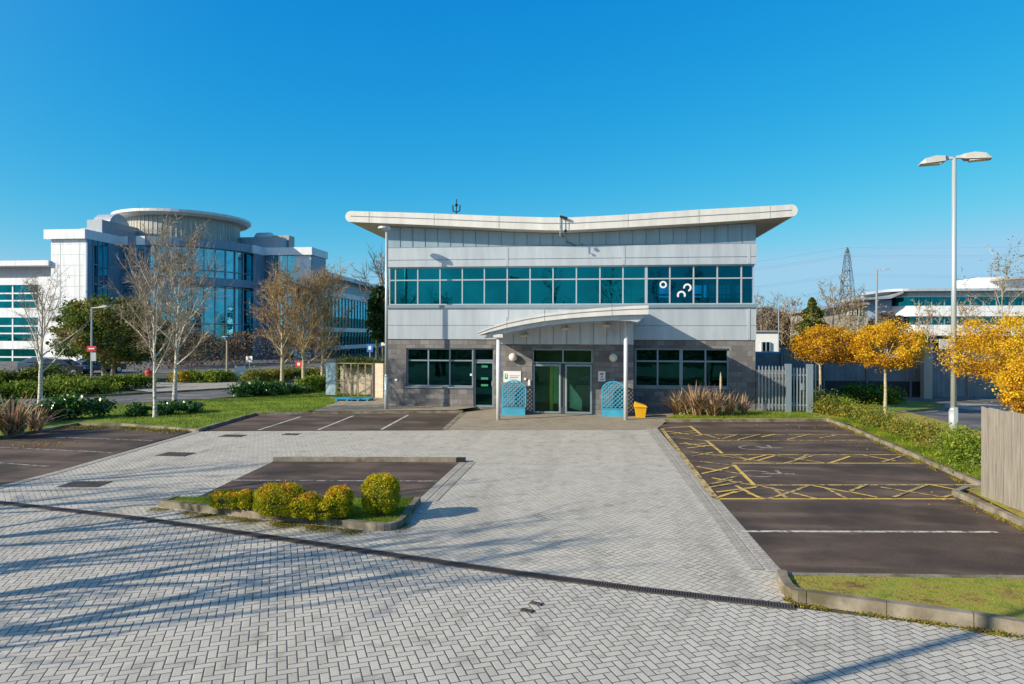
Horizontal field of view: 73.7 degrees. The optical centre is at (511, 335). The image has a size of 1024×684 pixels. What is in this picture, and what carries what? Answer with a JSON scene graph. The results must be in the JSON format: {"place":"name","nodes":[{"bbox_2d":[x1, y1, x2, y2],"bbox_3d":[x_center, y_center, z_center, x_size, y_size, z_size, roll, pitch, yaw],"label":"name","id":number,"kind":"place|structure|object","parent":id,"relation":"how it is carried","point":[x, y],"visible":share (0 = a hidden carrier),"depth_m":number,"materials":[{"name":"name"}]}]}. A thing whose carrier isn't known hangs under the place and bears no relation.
{"place":"outdoors","nodes":[
{"label":"outdoors","id":0,"kind":"place"},
{"bbox_2d":[19,377,296,392],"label":"driveway","id":1,"kind":"structure","parent":0,"point":[164,386],"depth_m":45.61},
{"bbox_2d":[30,358,89,375],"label":"parked car","id":2,"kind":"object","parent":1,"relation":"on","point":[77,366],"visible":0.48,"depth_m":57.32,"materials":[{"name":"black metal"}]},
{"bbox_2d":[0,379,339,406],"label":"road","id":3,"kind":"structure","parent":0,"point":[163,397],"depth_m":37.74,"materials":[{"name":"asphalt"}]},
{"bbox_2d":[0,387,371,435],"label":"lawn","id":4,"kind":"structure","parent":0,"point":[91,419],"depth_m":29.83,"materials":[{"name":"plant"}]},
{"bbox_2d":[0,393,60,434],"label":"flax plant","id":5,"kind":"object","parent":4,"relation":"on","point":[15,424],"visible":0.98,"depth_m":23.12,"materials":[{"name":"plant"}]},
{"bbox_2d":[4,262,92,402],"bbox_3d":[-22.733,-0.154,32.611,3.802,7.198,3.666,0,0,6],"label":"birch tree","id":6,"kind":"object","parent":4,"relation":"on","point":[42,334],"visible":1,"depth_m":32.76,"materials":[{"name":"plant"}]},
{"bbox_2d":[0,390,116,424],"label":"hedge","id":7,"kind":"object","parent":4,"relation":"on","point":[71,406],"visible":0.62,"depth_m":27.53,"materials":[{"name":"green plant"}]},
{"bbox_2d":[99,230,203,417],"bbox_3d":[-14.987,-0.405,28.332,4.015,7.733,4.003,0,0,-32],"label":"birch tree","id":8,"kind":"object","parent":4,"relation":"on","point":[146,305],"visible":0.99,"depth_m":28.18,"materials":[{"name":"brown plant"}]},
{"bbox_2d":[114,204,234,400],"bbox_3d":[-17.895,-1.791,36.042,5.708,10.498,6.502,0,0,-31],"label":"birch tree","id":9,"kind":"object","parent":4,"relation":"on","point":[189,318],"visible":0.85,"depth_m":35.79,"materials":[{"name":"brown plant"}]},
{"bbox_2d":[225,377,317,397],"bbox_3d":[-13.667,2.929,39.085,2.228,1.150,5.634,0,0,37],"label":"hedge","id":10,"kind":"object","parent":4,"relation":"on","point":[259,388],"visible":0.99,"depth_m":38.54,"materials":[{"name":"green plant"}]},
{"bbox_2d":[245,253,318,380],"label":"birch tree","id":11,"kind":"object","parent":4,"relation":"on","point":[278,285],"visible":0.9,"depth_m":44.66,"materials":[{"name":"brown plant"}]},
{"bbox_2d":[271,265,338,378],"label":"birch tree","id":12,"kind":"object","parent":4,"relation":"on","point":[303,344],"visible":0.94,"depth_m":44.99,"materials":[{"name":"brown plant"}]},
{"bbox_2d":[293,371,339,392],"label":"hedge","id":13,"kind":"object","parent":4,"relation":"on","point":[318,380],"visible":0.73,"depth_m":41.40,"materials":[{"name":"green plant"}]},
{"bbox_2d":[300,257,357,375],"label":"birch tree","id":14,"kind":"object","parent":4,"relation":"on","point":[331,303],"visible":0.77,"depth_m":46.67,"materials":[{"name":"brown plant"}]},
{"bbox_2d":[326,362,384,397],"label":"bin store","id":15,"kind":"structure","parent":4,"relation":"on","point":[364,380],"depth_m":38.25,"materials":[{"name":"beige wood"}]},
{"bbox_2d":[332,353,384,368],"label":"hedge","id":16,"kind":"object","parent":15,"relation":"on","point":[365,359],"visible":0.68,"depth_m":39.29,"materials":[{"name":"green plant"}]},
{"bbox_2d":[350,244,388,360],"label":"bare tree","id":17,"kind":"object","parent":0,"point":[382,278],"visible":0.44,"depth_m":49.79,"materials":[{"name":"brown plant"}]},
{"bbox_2d":[314,397,471,410],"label":"side path","id":18,"kind":"structure","parent":0,"point":[376,404],"depth_m":32.02,"materials":[{"name":"concrete"}]},
{"bbox_2d":[378,226,390,408],"bbox_3d":[-5.872,-0.804,31.332,0.600,8.377,0.600,0,0,6],"label":"street lamp","id":19,"kind":"object","parent":18,"relation":"on","point":[385,228],"visible":1,"depth_m":31.25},
{"bbox_2d":[6,351,978,628],"bbox_3d":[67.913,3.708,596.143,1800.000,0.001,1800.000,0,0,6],"label":"terrain","id":20,"kind":"structure","parent":0,"point":[164,379],"depth_m":27.83,"materials":[{"name":"plant"}]},
{"bbox_2d":[0,362,82,385],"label":"hedge","id":21,"kind":"object","parent":20,"relation":"on","point":[25,374],"visible":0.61,"depth_m":46.04,"materials":[{"name":"green plant"}]},
{"bbox_2d":[0,376,124,398],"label":"hedge","id":22,"kind":"object","parent":20,"relation":"on","point":[30,388],"visible":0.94,"depth_m":37.66,"materials":[{"name":"green plant"}]},
{"bbox_2d":[0,425,190,484],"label":"car park","id":23,"kind":"structure","parent":20,"relation":"on","point":[57,458],"depth_m":21.10,"materials":[{"name":"asphalt"}]},
{"bbox_2d":[0,423,194,438],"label":"kerb","id":24,"kind":"structure","parent":23,"relation":"on","point":[97,424],"depth_m":25.35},
{"bbox_2d":[43,370,159,389],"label":"hedge","id":25,"kind":"object","parent":20,"relation":"on","point":[131,381],"visible":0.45,"depth_m":43.11,"materials":[{"name":"green plant"}]},
{"bbox_2d":[43,291,182,376],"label":"evergreen tree","id":26,"kind":"object","parent":20,"relation":"on","point":[106,326],"visible":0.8,"depth_m":49.06,"materials":[{"name":"green plant"}]},
{"bbox_2d":[0,357,384,373],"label":"office car park","id":27,"kind":"structure","parent":20,"relation":"on","point":[7,365],"depth_m":77.10,"materials":[{"name":"asphalt"}]},
{"bbox_2d":[0,208,388,360],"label":"glass office","id":28,"kind":"structure","parent":20,"relation":"on","point":[87,256],"depth_m":95.47,"materials":[{"name":"blue"}]},
{"bbox_2d":[0,285,37,307],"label":"window","id":29,"kind":"structure","parent":28,"relation":"in","point":[10,290],"depth_m":88.60,"materials":[{"name":"teal glass"}]},
{"bbox_2d":[0,318,37,340],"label":"window","id":30,"kind":"structure","parent":28,"relation":"in","point":[9,331],"depth_m":88.60,"materials":[{"name":"teal glass"}]},
{"bbox_2d":[0,349,37,360],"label":"window","id":31,"kind":"structure","parent":28,"relation":"in","point":[5,354],"depth_m":88.57,"materials":[{"name":"teal glass"}]},
{"bbox_2d":[92,240,108,344],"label":"window","id":32,"kind":"structure","parent":28,"relation":"in","point":[100,250],"depth_m":88.94,"materials":[{"name":"blue glass"}]},
{"bbox_2d":[121,246,144,355],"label":"window","id":33,"kind":"structure","parent":28,"relation":"in","point":[125,287],"depth_m":92.78,"materials":[{"name":"blue glass"}]},
{"bbox_2d":[266,256,276,354],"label":"window","id":34,"kind":"structure","parent":28,"relation":"in","point":[273,259],"depth_m":104.49,"materials":[{"name":"blue glass"}]},
{"bbox_2d":[278,256,294,354],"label":"window","id":35,"kind":"structure","parent":28,"relation":"in","point":[285,259],"depth_m":104.37,"materials":[{"name":"blue glass"}]},
{"bbox_2d":[326,296,369,319],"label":"window","id":36,"kind":"structure","parent":28,"relation":"in","point":[354,316],"depth_m":129.25,"materials":[{"name":"blue glass"}]},
{"bbox_2d":[326,332,375,344],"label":"window","id":37,"kind":"structure","parent":28,"relation":"in","point":[352,335],"depth_m":130.55,"materials":[{"name":"blue glass"}]},
{"bbox_2d":[166,367,250,382],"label":"hedge","id":38,"kind":"object","parent":20,"relation":"on","point":[216,376],"visible":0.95,"depth_m":49.56,"materials":[{"name":"green plant"}]},
{"bbox_2d":[137,327,348,368],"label":"hedge","id":39,"kind":"object","parent":20,"relation":"on","point":[235,346],"visible":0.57,"depth_m":79.72,"materials":[{"name":"plant"}]},
{"bbox_2d":[235,365,339,382],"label":"hedge","id":40,"kind":"object","parent":20,"relation":"on","point":[265,375],"visible":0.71,"depth_m":49.98,"materials":[{"name":"green plant"}]},
{"bbox_2d":[203,413,458,430],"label":"bays","id":41,"kind":"object","parent":20,"relation":"on","point":[425,421],"visible":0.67,"depth_m":27.27,"materials":[{"name":"asphalt"}]},
{"bbox_2d":[195,410,462,431],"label":"kerb","id":42,"kind":"structure","parent":41,"relation":"on","point":[287,413],"depth_m":30.14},
{"bbox_2d":[365,284,388,359],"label":"pine tree","id":43,"kind":"object","parent":20,"relation":"on","point":[375,320],"visible":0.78,"depth_m":48.41,"materials":[{"name":"green plant"}]},
{"bbox_2d":[0,428,788,602],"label":"paving court","id":44,"kind":"object","parent":20,"relation":"on","point":[627,507],"visible":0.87,"depth_m":14.54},
{"bbox_2d":[141,507,417,536],"bbox_3d":[-4.614,3.466,12.698,5.700,0.061,1.278,0,0,10],"label":"moss","id":45,"kind":"object","parent":44,"relation":"on","point":[281,524],"visible":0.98,"depth_m":12.63,"materials":[{"name":"plant"}]},
{"bbox_2d":[158,495,420,530],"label":"kerb","id":46,"kind":"structure","parent":44,"relation":"on","point":[414,504],"depth_m":12.98,"materials":[{"name":"concrete"}]},
{"bbox_2d":[169,495,414,522],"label":"grass","id":47,"kind":"structure","parent":44,"relation":"on","point":[357,515],"depth_m":13.19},
{"bbox_2d":[208,489,240,511],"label":"clipped shrub","id":48,"kind":"object","parent":47,"relation":"on","point":[225,504],"visible":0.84,"depth_m":13.15,"materials":[{"name":"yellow plant"}]},
{"bbox_2d":[251,480,305,519],"bbox_3d":[-4.325,3.076,12.763,0.987,0.723,0.798,0,0,6],"label":"clipped shrub","id":49,"kind":"object","parent":47,"relation":"on","point":[265,504],"visible":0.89,"depth_m":12.52,"materials":[{"name":"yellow plant"}]},
{"bbox_2d":[285,491,320,521],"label":"clipped shrub","id":50,"kind":"object","parent":47,"relation":"on","point":[307,495],"visible":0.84,"depth_m":12.44,"materials":[{"name":"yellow plant"}]},
{"bbox_2d":[304,496,336,522],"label":"clipped shrub","id":51,"kind":"object","parent":47,"relation":"on","point":[321,516],"visible":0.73,"depth_m":12.38,"materials":[{"name":"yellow plant"}]},
{"bbox_2d":[323,484,353,517],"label":"clipped shrub","id":52,"kind":"object","parent":47,"relation":"on","point":[344,508],"visible":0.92,"depth_m":12.48,"materials":[{"name":"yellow plant"}]},
{"bbox_2d":[361,472,400,514],"bbox_3d":[-2.479,3.006,12.950,0.760,0.867,0.714,0,0,6],"label":"clipped shrub","id":53,"kind":"object","parent":47,"relation":"on","point":[379,503],"visible":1,"depth_m":12.75,"materials":[{"name":"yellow plant"}]},
{"bbox_2d":[199,462,458,497],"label":"island bays","id":54,"kind":"object","parent":44,"relation":"on","point":[429,475],"visible":0.6,"depth_m":17.08,"materials":[{"name":"asphalt"}]},
{"bbox_2d":[273,457,456,461],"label":"kerb","id":55,"kind":"structure","parent":44,"relation":"on","point":[364,459],"depth_m":18.84,"materials":[{"name":"concrete"}]},
{"bbox_2d":[646,428,763,569],"bbox_3d":[4.405,3.498,17.985,0.190,0.001,15.619,0,0,5],"label":"paving edge","id":56,"kind":"object","parent":44,"relation":"on","point":[749,558],"visible":1,"depth_m":13.42,"materials":[{"name":"concrete"}]},
{"bbox_2d":[652,428,778,571],"bbox_3d":[4.639,3.500,17.921,0.190,0.001,15.703,0,0,5],"label":"paving edge","id":57,"kind":"object","parent":44,"relation":"on","point":[769,564],"visible":0.8,"depth_m":12.92,"materials":[{"name":"concrete"}]},
{"bbox_2d":[447,409,673,429],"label":"entrance pavement","id":58,"kind":"structure","parent":20,"relation":"on","point":[480,420],"depth_m":27.54,"materials":[{"name":"concrete"}]},
{"bbox_2d":[501,380,525,414],"bbox_3d":[0.083,2.735,30.174,1.084,1.530,0.360,0,0,6],"label":"trellis","id":59,"kind":"object","parent":58,"relation":"on","point":[513,410],"visible":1,"depth_m":30.19,"materials":[{"name":"wood"}]},
{"bbox_2d":[601,381,623,416],"bbox_3d":[4.414,2.747,29.680,1.051,1.530,0.360,0,0,6],"label":"trellis","id":60,"kind":"object","parent":58,"relation":"on","point":[613,412],"visible":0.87,"depth_m":29.71,"materials":[{"name":"wood"}]},
{"bbox_2d":[345,204,797,419],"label":"office building","id":61,"kind":"structure","parent":20,"relation":"on","point":[480,298],"depth_m":31.60,"materials":[{"name":"grey metal"}]},
{"bbox_2d":[407,348,472,386],"bbox_3d":[-3.448,1.526,32.771,3.244,1.836,0.100,0,0,6],"label":"window","id":62,"kind":"structure","parent":61,"relation":"in","point":[440,367],"depth_m":32.78,"materials":[{"name":"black glass"}]},
{"bbox_2d":[474,361,493,406],"bbox_3d":[-1.333,2.313,32.471,0.982,2.168,0.175,0,0,6],"label":"side door","id":63,"kind":"structure","parent":61,"relation":"in","point":[483,370],"depth_m":32.51,"materials":[{"name":"green glass"}]},
{"bbox_2d":[389,265,645,304],"bbox_3d":[0.140,-2.354,32.303,12.214,1.822,0.100,0,0,6],"label":"window","id":64,"kind":"structure","parent":61,"relation":"in","point":[613,284],"depth_m":32.29,"materials":[{"name":"teal glass"}]},
{"bbox_2d":[635,348,728,387],"bbox_3d":[7.805,1.487,31.488,4.241,1.786,0.100,0,0,6],"label":"window","id":65,"kind":"structure","parent":61,"relation":"in","point":[654,367],"depth_m":31.48,"materials":[{"name":"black glass"}]},
{"bbox_2d":[646,264,753,303],"bbox_3d":[8.606,-2.332,31.338,4.824,1.822,0.100,0,0,6],"label":"window","id":66,"kind":"structure","parent":61,"relation":"in","point":[725,283],"depth_m":31.34,"materials":[{"name":"blue glass"}]},
{"bbox_2d":[755,351,779,369],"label":"dark shed","id":67,"kind":"structure","parent":20,"relation":"on","point":[767,359],"depth_m":40.55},
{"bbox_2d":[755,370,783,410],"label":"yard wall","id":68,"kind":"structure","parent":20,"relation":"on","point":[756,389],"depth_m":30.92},
{"bbox_2d":[790,297,830,342],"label":"conifer tree","id":69,"kind":"object","parent":20,"relation":"on","point":[811,310],"visible":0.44,"depth_m":73.55,"materials":[{"name":"green plant"}]},
{"bbox_2d":[665,409,980,479],"bbox_3d":[11.540,3.430,24.858,11.276,0.001,20.409,0,0,6],"label":"grass bed","id":70,"kind":"object","parent":20,"relation":"on","point":[900,414],"visible":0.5,"depth_m":28.13,"materials":[{"name":"plant"}]},
{"bbox_2d":[669,410,822,417],"bbox_3d":[9.759,3.413,30.116,6.771,0.001,3.407,0,0,-3],"label":"grass patch","id":71,"kind":"object","parent":70,"relation":"on","point":[787,413],"visible":0.4,"depth_m":29.12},
{"bbox_2d":[676,380,715,415],"bbox_3d":[7.831,2.655,29.099,2.478,1.531,2.715,0,0,6],"label":"flax plant","id":72,"kind":"object","parent":71,"relation":"on","point":[695,408],"visible":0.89,"depth_m":28.95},
{"bbox_2d":[692,386,736,415],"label":"flax plant","id":73,"kind":"object","parent":71,"relation":"on","point":[713,409],"visible":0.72,"depth_m":28.86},
{"bbox_2d":[671,408,824,417],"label":"grass","id":74,"kind":"structure","parent":71,"relation":"on","point":[765,412],"depth_m":29.19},
{"bbox_2d":[784,364,791,411],"bbox_3d":[12.325,2.361,30.500,0.240,2.183,0.240,0,0,6],"label":"gate post","id":75,"kind":"object","parent":71,"relation":"on","point":[788,388],"visible":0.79,"depth_m":30.38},
{"bbox_2d":[758,366,784,410],"bbox_3d":[11.659,2.346,30.595,1.231,2.010,0.062,0,0,6],"label":"palisade fence","id":76,"kind":"object","parent":75,"relation":"attached to","point":[772,373],"visible":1,"depth_m":30.58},
{"bbox_2d":[782,323,870,409],"bbox_3d":[14.503,1.452,31.645,3.972,4.176,3.592,0,0,6],"label":"orange tree","id":77,"kind":"object","parent":70,"relation":"on","point":[807,350],"visible":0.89,"depth_m":30.87,"materials":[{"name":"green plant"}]},
{"bbox_2d":[798,393,882,423],"bbox_3d":[13.912,3.029,29.127,2.132,1.043,6.236,0,0,-1],"label":"hedge","id":78,"kind":"object","parent":70,"relation":"on","point":[826,404],"visible":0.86,"depth_m":29.31,"materials":[{"name":"green plant"}]},
{"bbox_2d":[845,318,935,413],"bbox_3d":[16.578,1.373,30.092,3.636,4.344,3.381,0,0,6],"label":"orange tree","id":79,"kind":"object","parent":70,"relation":"on","point":[872,335],"visible":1,"depth_m":29.71,"materials":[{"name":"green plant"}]},
{"bbox_2d":[853,400,951,449],"bbox_3d":[13.301,2.949,23.463,1.812,1.198,7.381,0,0,6],"label":"hedge","id":80,"kind":"object","parent":70,"relation":"on","point":[914,431],"visible":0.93,"depth_m":22.63,"materials":[{"name":"green plant"}]},
{"bbox_2d":[919,416,980,475],"bbox_3d":[12.136,2.901,18.465,1.796,1.289,4.370,0,0,22],"label":"hedge","id":81,"kind":"object","parent":70,"relation":"on","point":[966,446],"visible":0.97,"depth_m":18.03,"materials":[{"name":"green plant"}]},
{"bbox_2d":[918,151,991,430],"bbox_3d":[16.035,-1.513,24.771,2.263,10.110,0.523,0,0,22],"label":"street lamp","id":82,"kind":"object","parent":70,"relation":"on","point":[938,160],"visible":0.93,"depth_m":24.75,"materials":[{"name":"metal"}]},
{"bbox_2d":[990,348,1023,413],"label":"orange tree","id":83,"kind":"object","parent":70,"relation":"on","point":[1012,395],"visible":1,"depth_m":17.39,"materials":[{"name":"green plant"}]},
{"bbox_2d":[786,303,869,336],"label":"brown building","id":84,"kind":"structure","parent":20,"relation":"on","point":[827,312],"depth_m":83.93,"materials":[{"name":"clear brick"}]},
{"bbox_2d":[804,267,856,344],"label":"bare tree","id":85,"kind":"object","parent":20,"relation":"on","point":[835,299],"visible":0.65,"depth_m":75.78,"materials":[{"name":"brown plant"}]},
{"bbox_2d":[756,305,912,351],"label":"woodland","id":86,"kind":"object","parent":20,"relation":"on","point":[885,315],"visible":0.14,"depth_m":95.36,"materials":[{"name":"plant"}]},
{"bbox_2d":[658,422,1023,574],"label":"car park","id":87,"kind":"structure","parent":20,"relation":"on","point":[1001,552],"depth_m":13.92,"materials":[{"name":"asphalt"}]},
{"bbox_2d":[661,429,718,497],"bbox_3d":[4.988,3.489,20.081,0.143,0.001,10.984,0,0,6],"label":"yellow line","id":88,"kind":"object","parent":87,"relation":"on","point":[707,487],"visible":1,"depth_m":18.05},
{"bbox_2d":[664,418,980,484],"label":"kerb","id":89,"kind":"structure","parent":87,"relation":"on","point":[965,477],"depth_m":24.05,"materials":[{"name":"concrete"}]},
{"bbox_2d":[740,530,998,532],"bbox_3d":[6.380,3.503,12.205,4.577,0.001,0.100,0,0,0],"label":"painted line","id":90,"kind":"object","parent":87,"relation":"on","point":[873,531],"visible":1,"depth_m":12.20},
{"bbox_2d":[952,490,1023,526],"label":"kerb","id":91,"kind":"structure","parent":87,"relation":"on","point":[994,509],"depth_m":13.64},
{"bbox_2d":[981,406,1023,511],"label":"timber fence","id":92,"kind":"object","parent":87,"relation":"on","point":[1002,456],"visible":0.96,"depth_m":13.87,"materials":[{"name":"wood"}]},
{"bbox_2d":[780,345,919,396],"bbox_3d":[20.038,2.077,39.973,8.361,3.050,0.230,0,0,6],"label":"boundary fence","id":93,"kind":"object","parent":20,"relation":"on","point":[835,376],"visible":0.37,"depth_m":39.96,"materials":[{"name":"metal"}]},
{"bbox_2d":[839,284,890,335],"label":"bare tree","id":94,"kind":"object","parent":20,"relation":"on","point":[858,301],"visible":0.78,"depth_m":71.84,"materials":[{"name":"brown plant"}]},
{"bbox_2d":[849,400,942,410],"bbox_3d":[18.268,3.438,33.888,7.559,0.001,4.109,0,0,-29],"label":"grass triangle","id":95,"kind":"object","parent":20,"relation":"on","point":[907,405],"depth_m":33.55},
{"bbox_2d":[837,381,891,404],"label":"shrub","id":96,"kind":"object","parent":95,"relation":"on","point":[850,389],"visible":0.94,"depth_m":34.50,"materials":[{"name":"green plant"}]},
{"bbox_2d":[792,396,1006,430],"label":"lot","id":97,"kind":"structure","parent":20,"relation":"on","point":[971,418],"depth_m":31.85,"materials":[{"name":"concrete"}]},
{"bbox_2d":[920,344,932,398],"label":"gate pillar","id":98,"kind":"structure","parent":97,"relation":"on","point":[926,381],"depth_m":38.31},
{"bbox_2d":[927,306,1023,411],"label":"orange tree","id":99,"kind":"object","parent":97,"relation":"on","point":[989,366],"visible":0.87,"depth_m":23.45,"materials":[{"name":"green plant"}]},
{"bbox_2d":[933,349,1023,397],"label":"boundary fence","id":100,"kind":"object","parent":97,"relation":"on","point":[966,388],"visible":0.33,"depth_m":38.73,"materials":[{"name":"metal"}]},
{"bbox_2d":[776,569,1023,634],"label":"kerb","id":101,"kind":"structure","parent":20,"relation":"on","point":[879,606],"depth_m":8.56,"materials":[{"name":"concrete"}]},
{"bbox_2d":[779,572,1023,618],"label":"verge","id":102,"kind":"structure","parent":20,"relation":"on","point":[985,596],"depth_m":9.20,"materials":[{"name":"plant"}]},
{"bbox_2d":[787,572,1023,578],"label":"kerb","id":103,"kind":"structure","parent":20,"relation":"on","point":[907,575],"depth_m":9.72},
{"bbox_2d":[829,277,1023,348],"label":"white office","id":104,"kind":"structure","parent":20,"relation":"on","point":[900,301],"depth_m":107.33,"materials":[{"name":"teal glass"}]},
{"bbox_2d":[884,297,1023,305],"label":"window","id":105,"kind":"structure","parent":104,"relation":"in","point":[907,301],"depth_m":107.39,"materials":[{"name":"teal glass"}]},
{"bbox_2d":[896,316,1023,324],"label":"window","id":106,"kind":"structure","parent":104,"relation":"in","point":[908,320],"depth_m":107.50,"materials":[{"name":"teal glass"}]},
{"bbox_2d":[912,299,950,348],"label":"bare tree","id":107,"kind":"object","parent":20,"relation":"on","point":[928,317],"visible":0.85,"depth_m":85.11,"materials":[{"name":"brown plant"}]},
{"bbox_2d":[957,236,1023,342],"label":"bare tree","id":108,"kind":"object","parent":20,"relation":"on","point":[1002,288],"visible":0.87,"depth_m":80.12,"materials":[{"name":"brown plant"}]},
{"bbox_2d":[0,505,1023,683],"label":"foreground paving","id":109,"kind":"structure","parent":0,"point":[89,599],"depth_m":8.18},
{"bbox_2d":[0,501,795,610],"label":"drain channel","id":110,"kind":"object","parent":109,"relation":"on","point":[728,599],"visible":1,"depth_m":10.47,"materials":[{"name":"metal"}]},
{"bbox_2d":[782,596,1023,638],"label":"moss","id":111,"kind":"object","parent":109,"relation":"on","point":[984,630],"visible":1,"depth_m":8.29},
{"bbox_2d":[0,0,1023,319],"label":"sky","id":112,"kind":"structure","parent":0,"point":[282,117],"materials":[{"name":"blue"}]},
{"bbox_2d":[755,330,780,351],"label":"white house","id":113,"kind":"structure","parent":0,"point":[766,340],"depth_m":59.81,"materials":[{"name":"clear paint"}]},
{"bbox_2d":[829,415,980,479],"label":"grass","id":114,"kind":"structure","parent":0,"point":[975,473],"depth_m":21.31,"materials":[{"name":"plant"}]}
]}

